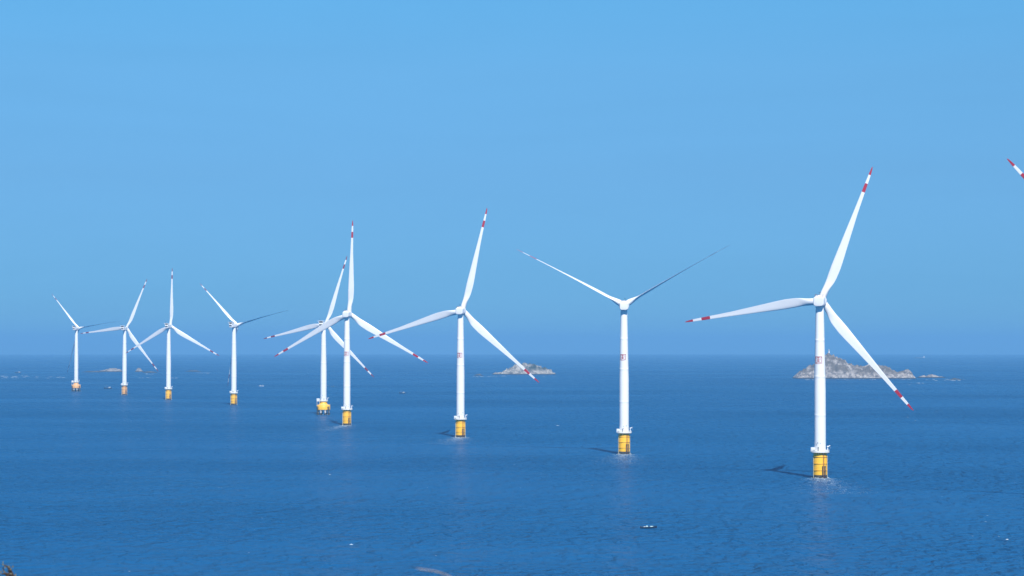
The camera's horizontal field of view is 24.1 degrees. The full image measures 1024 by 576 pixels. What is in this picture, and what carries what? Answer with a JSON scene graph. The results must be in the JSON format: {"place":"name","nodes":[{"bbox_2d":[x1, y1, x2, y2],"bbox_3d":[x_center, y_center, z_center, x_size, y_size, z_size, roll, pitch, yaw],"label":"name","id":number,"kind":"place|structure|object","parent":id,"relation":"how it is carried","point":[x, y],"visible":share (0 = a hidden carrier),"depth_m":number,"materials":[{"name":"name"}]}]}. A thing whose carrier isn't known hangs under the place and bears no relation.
{"place":"outdoors","nodes":[
{"label":"outdoors","id":0,"kind":"place"},
{"bbox_2d":[0,354,1023,575],"bbox_3d":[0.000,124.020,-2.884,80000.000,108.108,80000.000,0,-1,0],"label":"sea","id":1,"kind":"structure","parent":0,"point":[198,474],"depth_m":1348.46,"materials":[{"name":"liquid"}]},
{"bbox_2d":[54,297,117,391],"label":"offshore wind turbine","id":2,"kind":"object","parent":1,"relation":"in","point":[76,386],"visible":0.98,"depth_m":3566.74,"materials":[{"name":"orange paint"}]},
{"bbox_2d":[100,368,121,371],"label":"islet","id":3,"kind":"object","parent":1,"relation":"in","point":[112,370],"visible":0.67,"depth_m":6192.76,"materials":[{"name":"stone"}]},
{"bbox_2d":[80,280,158,394],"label":"offshore wind turbine","id":4,"kind":"object","parent":1,"relation":"in","point":[124,384],"visible":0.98,"depth_m":3313.47,"materials":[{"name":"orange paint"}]},
{"bbox_2d":[126,269,218,399],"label":"offshore wind turbine","id":5,"kind":"object","parent":1,"relation":"in","point":[168,387],"visible":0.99,"depth_m":3023.91,"materials":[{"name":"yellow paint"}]},
{"bbox_2d":[201,285,287,404],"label":"offshore wind turbine","id":6,"kind":"object","parent":1,"relation":"in","point":[233,368],"visible":1,"depth_m":2765.45,"materials":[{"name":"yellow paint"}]},
{"bbox_2d":[264,257,373,414],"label":"offshore wind turbine","id":7,"kind":"object","parent":1,"relation":"in","point":[322,405],"visible":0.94,"depth_m":2377.06,"materials":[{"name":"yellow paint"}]},
{"bbox_2d":[274,220,427,424],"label":"offshore wind turbine","id":8,"kind":"object","parent":1,"relation":"in","point":[346,409],"visible":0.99,"depth_m":2070.65,"materials":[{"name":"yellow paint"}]},
{"bbox_2d":[369,209,538,436],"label":"offshore wind turbine","id":9,"kind":"object","parent":1,"relation":"in","point":[460,419],"visible":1,"depth_m":1805.87,"materials":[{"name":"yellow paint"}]},
{"bbox_2d":[3,376,955,491],"bbox_3d":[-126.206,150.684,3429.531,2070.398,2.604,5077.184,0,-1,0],"label":"surf","id":10,"kind":"structure","parent":1,"relation":"on","point":[618,453],"depth_m":1517.12,"materials":[{"name":"liquid"}]},
{"bbox_2d":[523,248,723,453],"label":"offshore wind turbine","id":11,"kind":"object","parent":1,"relation":"in","point":[623,432],"visible":0.99,"depth_m":1524.62,"materials":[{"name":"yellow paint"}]},
{"bbox_2d":[640,526,656,528],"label":"skiff","id":12,"kind":"object","parent":1,"relation":"on","point":[647,527],"visible":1,"depth_m":909.29,"materials":[{"name":"paint"}]},
{"bbox_2d":[686,167,912,477],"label":"offshore wind turbine","id":13,"kind":"object","parent":1,"relation":"in","point":[819,452],"visible":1,"depth_m":1256.35,"materials":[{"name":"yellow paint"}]},
{"bbox_2d":[917,374,944,377],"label":"rocks","id":14,"kind":"object","parent":1,"relation":"in","point":[929,376],"visible":0.82,"depth_m":5059.38,"materials":[{"name":"stone"}]},
{"bbox_2d":[1007,159,1023,178],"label":"offshore wind turbine","id":15,"kind":"object","parent":1,"relation":"in","point":[1019,171],"visible":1,"depth_m":1048.05,"materials":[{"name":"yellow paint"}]},
{"bbox_2d":[0,0,1023,353],"label":"sky","id":16,"kind":"structure","parent":0,"point":[235,148],"materials":[{"name":"blue"}]},
{"bbox_2d":[492,363,555,374],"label":"island","id":17,"kind":"structure","parent":0,"point":[532,369],"depth_m":5623.31,"materials":[{"name":"stone"}]},
{"bbox_2d":[793,353,916,378],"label":"island","id":18,"kind":"structure","parent":0,"point":[837,368],"depth_m":4915.19,"materials":[{"name":"stone"}]},
{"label":"headland","id":19,"kind":"structure","parent":0,"visible":0},
{"bbox_2d":[0,562,15,575],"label":"bare shrub","id":20,"kind":"object","parent":19,"relation":"on","point":[10,573],"visible":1,"depth_m":9.50,"materials":[{"name":"brown plant"}]}
]}

